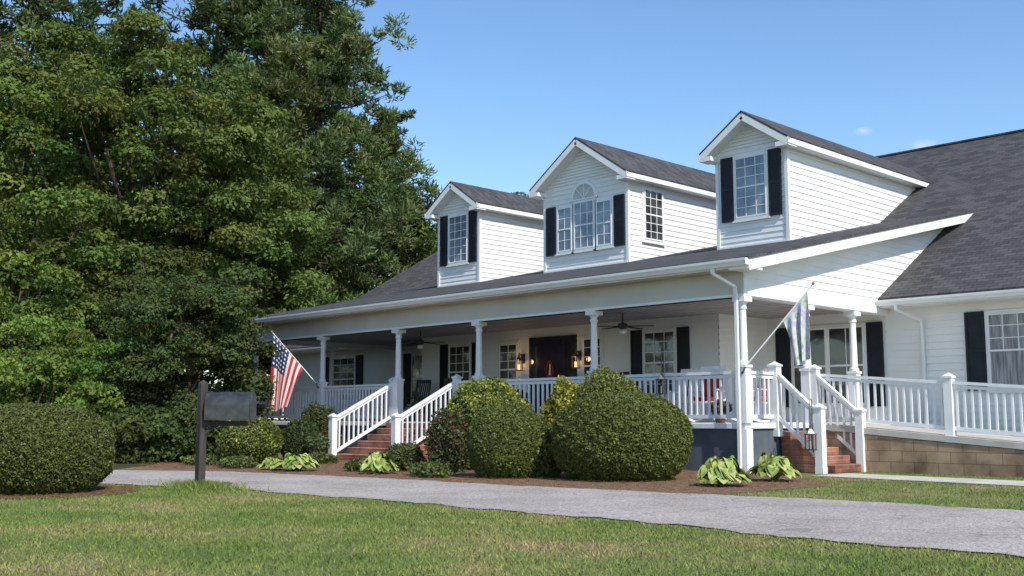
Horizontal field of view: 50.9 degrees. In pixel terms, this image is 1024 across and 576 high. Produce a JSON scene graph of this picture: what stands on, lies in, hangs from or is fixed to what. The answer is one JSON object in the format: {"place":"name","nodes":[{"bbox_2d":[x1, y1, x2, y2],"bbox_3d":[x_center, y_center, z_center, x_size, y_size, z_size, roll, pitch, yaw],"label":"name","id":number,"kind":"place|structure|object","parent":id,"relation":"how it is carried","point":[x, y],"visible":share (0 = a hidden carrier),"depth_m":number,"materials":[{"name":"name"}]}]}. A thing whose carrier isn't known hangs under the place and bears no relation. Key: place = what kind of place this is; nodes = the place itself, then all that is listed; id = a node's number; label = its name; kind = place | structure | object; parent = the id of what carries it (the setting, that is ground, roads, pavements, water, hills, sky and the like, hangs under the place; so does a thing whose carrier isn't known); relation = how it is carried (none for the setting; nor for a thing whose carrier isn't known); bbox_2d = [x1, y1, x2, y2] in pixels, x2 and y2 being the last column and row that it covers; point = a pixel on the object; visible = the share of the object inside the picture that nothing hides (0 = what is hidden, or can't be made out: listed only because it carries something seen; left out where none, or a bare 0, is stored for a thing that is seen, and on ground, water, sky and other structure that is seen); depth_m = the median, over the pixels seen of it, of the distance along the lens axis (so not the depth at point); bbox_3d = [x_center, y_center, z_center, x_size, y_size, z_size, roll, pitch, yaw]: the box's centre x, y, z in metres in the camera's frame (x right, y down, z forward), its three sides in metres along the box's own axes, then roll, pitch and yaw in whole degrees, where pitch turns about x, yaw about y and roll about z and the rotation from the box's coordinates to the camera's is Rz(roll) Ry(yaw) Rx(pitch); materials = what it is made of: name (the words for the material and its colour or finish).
{"place":"outdoors","nodes":[
{"label":"outdoors","id":0,"kind":"place"},
{"bbox_2d":[112,456,155,469],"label":"forest floor","id":1,"kind":"structure","parent":0,"point":[119,465],"depth_m":23.20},
{"bbox_2d":[0,0,103,184],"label":"pine tree","id":2,"kind":"object","parent":1,"relation":"on","point":[32,13],"visible":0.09,"depth_m":53.57,"materials":[{"name":"green plant"}]},
{"bbox_2d":[0,182,130,365],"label":"sweetgum tree","id":3,"kind":"object","parent":1,"relation":"on","point":[46,203],"visible":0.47,"depth_m":31.38,"materials":[{"name":"green plant"}]},
{"bbox_2d":[4,0,163,280],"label":"pine tree","id":4,"kind":"object","parent":1,"relation":"on","point":[93,9],"visible":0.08,"depth_m":56.70,"materials":[{"name":"green plant"}]},
{"bbox_2d":[0,49,180,342],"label":"oak tree","id":5,"kind":"object","parent":1,"relation":"on","point":[7,82],"visible":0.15,"depth_m":37.08,"materials":[{"name":"green plant"}]},
{"bbox_2d":[0,255,228,463],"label":"shrub thicket","id":6,"kind":"object","parent":1,"relation":"on","point":[32,373],"visible":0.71,"depth_m":24.45,"materials":[{"name":"green plant"}]},
{"bbox_2d":[0,6,292,346],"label":"oak tree","id":7,"kind":"object","parent":1,"relation":"on","point":[146,108],"visible":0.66,"depth_m":37.05,"materials":[{"name":"green plant"}]},
{"bbox_2d":[60,239,270,400],"bbox_3d":[-11.004,1.842,33.124,5.878,6.508,6.825,7,-10,-44],"label":"sweetgum tree","id":8,"kind":"object","parent":1,"relation":"on","point":[97,332],"visible":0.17,"depth_m":32.68,"materials":[{"name":"green plant"}]},
{"bbox_2d":[138,0,263,396],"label":"pine tree","id":9,"kind":"object","parent":1,"relation":"on","point":[190,25],"visible":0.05,"depth_m":57.07,"materials":[{"name":"green plant"}]},
{"bbox_2d":[115,103,336,383],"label":"oak tree","id":10,"kind":"object","parent":1,"relation":"on","point":[277,251],"visible":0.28,"depth_m":42.18,"materials":[{"name":"green plant"}]},
{"bbox_2d":[164,0,374,382],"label":"pine tree","id":11,"kind":"object","parent":1,"relation":"on","point":[239,8],"visible":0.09,"depth_m":55.13,"materials":[{"name":"green plant"}]},
{"bbox_2d":[193,107,362,404],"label":"pine tree","id":12,"kind":"object","parent":1,"relation":"on","point":[279,136],"visible":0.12,"depth_m":46.55,"materials":[{"name":"green plant"}]},
{"bbox_2d":[224,0,434,309],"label":"pine tree","id":13,"kind":"object","parent":1,"relation":"on","point":[318,53],"visible":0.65,"depth_m":50.17,"materials":[{"name":"green plant"}]},
{"bbox_2d":[305,108,442,299],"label":"pine tree","id":14,"kind":"object","parent":1,"relation":"on","point":[403,247],"visible":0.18,"depth_m":57.81,"materials":[{"name":"green plant"}]},
{"bbox_2d":[389,194,521,276],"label":"oak tree","id":15,"kind":"object","parent":1,"relation":"on","point":[433,227],"visible":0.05,"depth_m":58.37,"materials":[{"name":"green plant"}]},
{"bbox_2d":[511,191,528,196],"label":"poplar tree","id":16,"kind":"object","parent":1,"relation":"on","point":[523,192],"visible":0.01,"depth_m":61.48,"materials":[{"name":"green plant"}]},
{"bbox_2d":[0,419,1023,575],"bbox_3d":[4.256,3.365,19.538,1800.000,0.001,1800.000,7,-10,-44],"label":"ground","id":17,"kind":"structure","parent":0,"point":[657,556],"depth_m":8.50,"materials":[{"name":"green plant"}]},
{"bbox_2d":[0,486,134,499],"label":"mulch ring","id":18,"kind":"object","parent":17,"relation":"on","point":[90,490],"visible":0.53,"depth_m":14.08,"materials":[{"name":"brown soil"}]},
{"bbox_2d":[0,401,116,495],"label":"boxwood bush","id":19,"kind":"object","parent":18,"relation":"on","point":[50,448],"visible":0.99,"depth_m":13.95,"materials":[{"name":"green plant"}]},
{"bbox_2d":[141,477,269,492],"bbox_3d":[-4.494,2.788,15.343,1.201,0.140,3.316,7,-10,-44],"label":"weed tuft","id":20,"kind":"object","parent":17,"relation":"on","point":[205,484],"visible":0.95,"depth_m":15.15,"materials":[{"name":"green plant"}]},
{"bbox_2d":[195,380,256,482],"bbox_3d":[-4.144,2.113,15.532,0.820,1.566,0.321,0,-7,0],"label":"mailbox","id":21,"kind":"object","parent":17,"relation":"on","point":[226,405],"visible":0.94,"depth_m":15.46,"materials":[{"name":"black metal"}]},
{"bbox_2d":[26,203,437,420],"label":"distant trees","id":22,"kind":"object","parent":17,"relation":"on","point":[223,379],"depth_m":68.42,"materials":[{"name":"green plant"}]},
{"bbox_2d":[0,453,877,498],"bbox_3d":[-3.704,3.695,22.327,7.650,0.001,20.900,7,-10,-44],"label":"mulch bed","id":23,"kind":"object","parent":17,"relation":"on","point":[805,482],"visible":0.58,"depth_m":16.96,"materials":[{"name":"brown soil"}]},
{"bbox_2d":[82,272,285,420],"bbox_3d":[-8.233,1.980,27.158,4.536,4.800,4.510,7,-10,-44],"label":"holly tree","id":24,"kind":"object","parent":23,"relation":"on","point":[223,312],"visible":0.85,"depth_m":26.63,"materials":[{"name":"green plant"}]},
{"bbox_2d":[180,454,222,465],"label":"groundcover plant","id":25,"kind":"object","parent":23,"relation":"on","point":[211,459],"visible":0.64,"depth_m":22.75,"materials":[{"name":"green plant"}]},
{"bbox_2d":[216,455,259,468],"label":"groundcover plant","id":26,"kind":"object","parent":23,"relation":"on","point":[239,462],"visible":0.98,"depth_m":21.35,"materials":[{"name":"green plant"}]},
{"bbox_2d":[215,416,283,463],"bbox_3d":[-5.585,3.242,23.009,1.377,1.129,1.370,7,-10,-44],"label":"euonymus bush","id":27,"kind":"object","parent":23,"relation":"on","point":[260,439],"visible":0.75,"depth_m":22.59,"materials":[{"name":"green plant"}]},
{"bbox_2d":[256,457,282,469],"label":"hosta plant","id":28,"kind":"object","parent":23,"relation":"on","point":[268,462],"visible":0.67,"depth_m":20.69,"materials":[{"name":"green plant"}]},
{"bbox_2d":[270,453,320,470],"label":"hosta plant","id":29,"kind":"object","parent":23,"relation":"on","point":[300,461],"visible":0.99,"depth_m":20.19,"materials":[{"name":"green plant"}]},
{"bbox_2d":[281,419,321,458],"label":"boxwood bush","id":30,"kind":"object","parent":23,"relation":"on","point":[295,433],"visible":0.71,"depth_m":25.02,"materials":[{"name":"green plant"}]},
{"bbox_2d":[304,433,330,453],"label":"shrub","id":31,"kind":"object","parent":23,"relation":"on","point":[313,444],"visible":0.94,"depth_m":24.73,"materials":[{"name":"green plant"}]},
{"bbox_2d":[299,401,342,453],"bbox_3d":[-4.988,3.656,27.867,1.280,1.486,1.336,7,-10,-44],"label":"azalea bush","id":32,"kind":"object","parent":23,"relation":"on","point":[317,416],"visible":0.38,"depth_m":27.66,"materials":[{"name":"green plant"}]},
{"bbox_2d":[308,451,338,463],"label":"groundcover plant","id":33,"kind":"object","parent":23,"relation":"on","point":[322,457],"visible":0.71,"depth_m":23.48,"materials":[{"name":"green plant"}]},
{"bbox_2d":[343,458,373,471],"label":"groundcover plant","id":34,"kind":"object","parent":23,"relation":"on","point":[353,465],"visible":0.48,"depth_m":20.09,"materials":[{"name":"green plant"}]},
{"bbox_2d":[359,451,401,473],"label":"hosta plant","id":35,"kind":"object","parent":23,"relation":"on","point":[377,462],"visible":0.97,"depth_m":19.22,"materials":[{"name":"green plant"}]},
{"bbox_2d":[385,441,426,470],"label":"nandina bush","id":36,"kind":"object","parent":23,"relation":"on","point":[403,455],"visible":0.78,"depth_m":20.26,"materials":[{"name":"green plant"}]},
{"bbox_2d":[410,462,453,477],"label":"groundcover plant","id":37,"kind":"object","parent":23,"relation":"on","point":[427,469],"visible":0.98,"depth_m":18.00,"materials":[{"name":"green plant"}]},
{"bbox_2d":[406,460,457,475],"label":"groundcover plant","id":38,"kind":"object","parent":23,"relation":"on","point":[416,465],"visible":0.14,"depth_m":18.74,"materials":[{"name":"green plant"}]},
{"bbox_2d":[423,408,469,472],"bbox_3d":[-1.157,2.838,20.062,0.934,1.240,0.972,-1,-7,11],"label":"nandina bush","id":39,"kind":"object","parent":23,"relation":"on","point":[448,442],"visible":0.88,"depth_m":19.84,"materials":[{"name":"green plant"}]},
{"bbox_2d":[441,376,537,469],"bbox_3d":[-0.469,2.656,21.084,1.841,1.841,1.997,7,-10,-44],"label":"euonymus bush","id":40,"kind":"object","parent":23,"relation":"on","point":[470,401],"visible":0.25,"depth_m":20.75,"materials":[{"name":"green plant"}]},
{"bbox_2d":[465,400,543,478],"bbox_3d":[-0.095,2.554,18.171,1.359,1.329,1.356,7,-10,-44],"label":"boxwood bush","id":41,"kind":"object","parent":23,"relation":"on","point":[501,437],"visible":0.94,"depth_m":17.69,"materials":[{"name":"green plant"}]},
{"bbox_2d":[529,418,562,477],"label":"euonymus bush","id":42,"kind":"object","parent":23,"relation":"on","point":[545,465],"visible":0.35,"depth_m":17.86,"materials":[{"name":"green plant"}]},
{"bbox_2d":[539,375,582,422],"bbox_3d":[1.080,2.600,20.749,1.127,1.861,1.172,7,-10,-44],"label":"golden euonymus","id":43,"kind":"object","parent":23,"relation":"on","point":[560,398],"visible":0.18,"depth_m":20.59,"materials":[{"name":"yellow plant"}]},
{"bbox_2d":[574,364,642,400],"bbox_3d":[1.839,2.468,20.445,1.417,2.055,1.677,7,-10,-44],"label":"privet bush","id":44,"kind":"object","parent":23,"relation":"on","point":[615,381],"visible":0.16,"depth_m":20.31,"materials":[{"name":"green plant"}]},
{"bbox_2d":[548,390,693,481],"bbox_3d":[1.796,2.416,17.684,2.336,1.488,2.314,7,-10,-44],"label":"boxwood bush","id":45,"kind":"object","parent":23,"relation":"on","point":[627,436],"visible":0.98,"depth_m":16.85,"materials":[{"name":"green plant"}]},
{"bbox_2d":[696,455,751,485],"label":"hosta plant","id":46,"kind":"object","parent":23,"relation":"on","point":[723,471],"visible":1,"depth_m":15.71,"materials":[{"name":"green plant"}]},
{"bbox_2d":[746,452,801,480],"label":"hosta plant","id":47,"kind":"object","parent":23,"relation":"on","point":[772,467],"visible":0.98,"depth_m":16.97,"materials":[{"name":"green plant"}]},
{"bbox_2d":[238,110,1023,477],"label":"white farmhouse","id":48,"kind":"object","parent":17,"relation":"on","point":[908,264],"visible":0.86,"depth_m":25.32,"materials":[{"name":"wood"}]},
{"bbox_2d":[269,331,318,411],"bbox_3d":[-5.873,2.277,29.141,1.371,2.219,0.150,3,-8,-26],"label":"american flag","id":49,"kind":"object","parent":48,"relation":"attached to","point":[287,370],"visible":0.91,"depth_m":29.00,"materials":[{"name":"multicoloured fabric"}]},
{"bbox_2d":[383,390,407,410],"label":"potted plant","id":50,"kind":"object","parent":48,"relation":"on","point":[405,400],"visible":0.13,"depth_m":27.70,"materials":[{"name":"green plant"}]},
{"bbox_2d":[394,331,437,348],"bbox_3d":[-2.490,1.436,29.470,1.373,0.490,1.405,7,-10,-44],"label":"ceiling fan","id":51,"kind":"object","parent":48,"relation":"hanging from","point":[420,342],"visible":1,"depth_m":29.36,"materials":[{"name":"black metal"}]},
{"bbox_2d":[404,380,432,420],"bbox_3d":[-2.772,3.148,30.230,0.630,1.159,1.011,-6,-9,40],"label":"rocking chair","id":52,"kind":"object","parent":48,"relation":"on","point":[418,382],"visible":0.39,"depth_m":30.50,"materials":[{"name":"black wood"}]},
{"bbox_2d":[411,397,432,421],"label":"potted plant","id":53,"kind":"object","parent":48,"relation":"on","point":[416,401],"visible":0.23,"depth_m":26.98,"materials":[{"name":"green plant"}]},
{"bbox_2d":[428,378,462,419],"bbox_3d":[-1.740,2.951,28.598,0.630,1.159,1.011,-3,-7,23],"label":"rocking chair","id":54,"kind":"object","parent":48,"relation":"on","point":[448,380],"visible":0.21,"depth_m":28.93,"materials":[{"name":"white wood"}]},
{"bbox_2d":[515,353,524,370],"bbox_3d":[0.217,1.972,28.771,0.279,0.478,0.187,7,-10,-44],"label":"wall lantern","id":55,"kind":"object","parent":48,"relation":"attached to","point":[521,359],"depth_m":28.73,"materials":[{"name":"black metal"}]},
{"bbox_2d":[529,334,576,418],"bbox_3d":[1.024,2.358,27.997,0.149,2.215,1.700,7,-10,-44],"label":"front door","id":56,"kind":"structure","parent":48,"relation":"in","point":[559,350],"depth_m":28.07,"materials":[{"name":"paint"}]},
{"bbox_2d":[439,326,689,400],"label":"porch windows","id":57,"kind":"structure","parent":48,"relation":"in","point":[645,345],"depth_m":26.10,"materials":[{"name":"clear glass"}]},
{"bbox_2d":[571,349,581,367],"bbox_3d":[1.648,1.794,27.299,0.279,0.478,0.187,7,-10,-44],"label":"wall lantern","id":58,"kind":"object","parent":48,"relation":"attached to","point":[579,355],"depth_m":27.25,"materials":[{"name":"black metal"}]},
{"bbox_2d":[597,313,653,334],"bbox_3d":[2.511,0.815,24.328,1.373,0.490,1.405,7,-10,-44],"label":"ceiling fan","id":59,"kind":"object","parent":48,"relation":"hanging from","point":[622,326],"visible":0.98,"depth_m":24.22,"materials":[{"name":"black metal"}]},
{"bbox_2d":[656,346,667,396],"bbox_3d":[2.897,1.619,20.876,0.187,0.986,0.187,7,-10,-44],"label":"hanging lantern","id":60,"kind":"object","parent":48,"relation":"hanging from","point":[661,378],"visible":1,"depth_m":20.84,"materials":[{"name":"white metal"}]},
{"bbox_2d":[325,308,1023,408],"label":"wing windows","id":61,"kind":"structure","parent":48,"relation":"in","point":[1002,331],"depth_m":23.87,"materials":[{"name":"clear glass"}]},
{"bbox_2d":[669,369,706,421],"bbox_3d":[3.755,2.321,23.377,0.630,1.159,1.011,-5,-8,34],"label":"rocking chair","id":62,"kind":"object","parent":48,"relation":"on","point":[681,381],"visible":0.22,"depth_m":23.68,"materials":[{"name":"paint"}]},
{"bbox_2d":[688,366,726,421],"bbox_3d":[4.016,2.168,22.108,0.630,1.159,1.011,-4,-8,29],"label":"rocking chair","id":63,"kind":"object","parent":48,"relation":"on","point":[712,368],"visible":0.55,"depth_m":22.34,"materials":[{"name":"paint"}]},
{"bbox_2d":[707,399,731,422],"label":"potted plant","id":64,"kind":"object","parent":48,"relation":"on","point":[719,420],"visible":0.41,"depth_m":20.57,"materials":[{"name":"green plant"}]},
{"bbox_2d":[730,365,769,421],"bbox_3d":[4.929,2.124,21.741,1.011,1.159,0.630,4,-8,-32],"label":"rocking chair","id":65,"kind":"object","parent":48,"relation":"on","point":[764,368],"visible":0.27,"depth_m":21.81,"materials":[{"name":"paint"}]},
{"bbox_2d":[741,282,814,373],"bbox_3d":[4.790,0.730,19.445,1.390,1.632,0.120,-4,-8,28],"label":"garden flag","id":66,"kind":"object","parent":48,"relation":"attached to","point":[795,320],"visible":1,"depth_m":19.26,"materials":[{"name":"white fabric"}]},
{"bbox_2d":[804,398,816,452],"bbox_3d":[5.385,2.485,19.453,0.187,0.986,0.187,7,-10,-44],"label":"hanging lantern","id":67,"kind":"object","parent":48,"relation":"hanging from","point":[810,431],"visible":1,"depth_m":19.41,"materials":[{"name":"black metal"}]},
{"bbox_2d":[813,473,1023,485],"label":"walkway","id":68,"kind":"structure","parent":17,"relation":"on","point":[954,480],"depth_m":17.73,"materials":[{"name":"concrete"}]},
{"bbox_2d":[0,0,1023,418],"label":"sky","id":69,"kind":"structure","parent":0,"point":[499,89],"materials":[{"name":"blue"}]},
{"bbox_2d":[517,389,531,404],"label":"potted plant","id":70,"kind":"object","parent":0,"point":[526,396],"visible":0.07,"depth_m":24.76,"materials":[{"name":"green plant"}]},
{"bbox_2d":[100,470,1023,556],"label":"driveway","id":71,"kind":"structure","parent":0,"point":[955,528],"depth_m":11.83,"materials":[{"name":"grey asphalt"}]}
]}

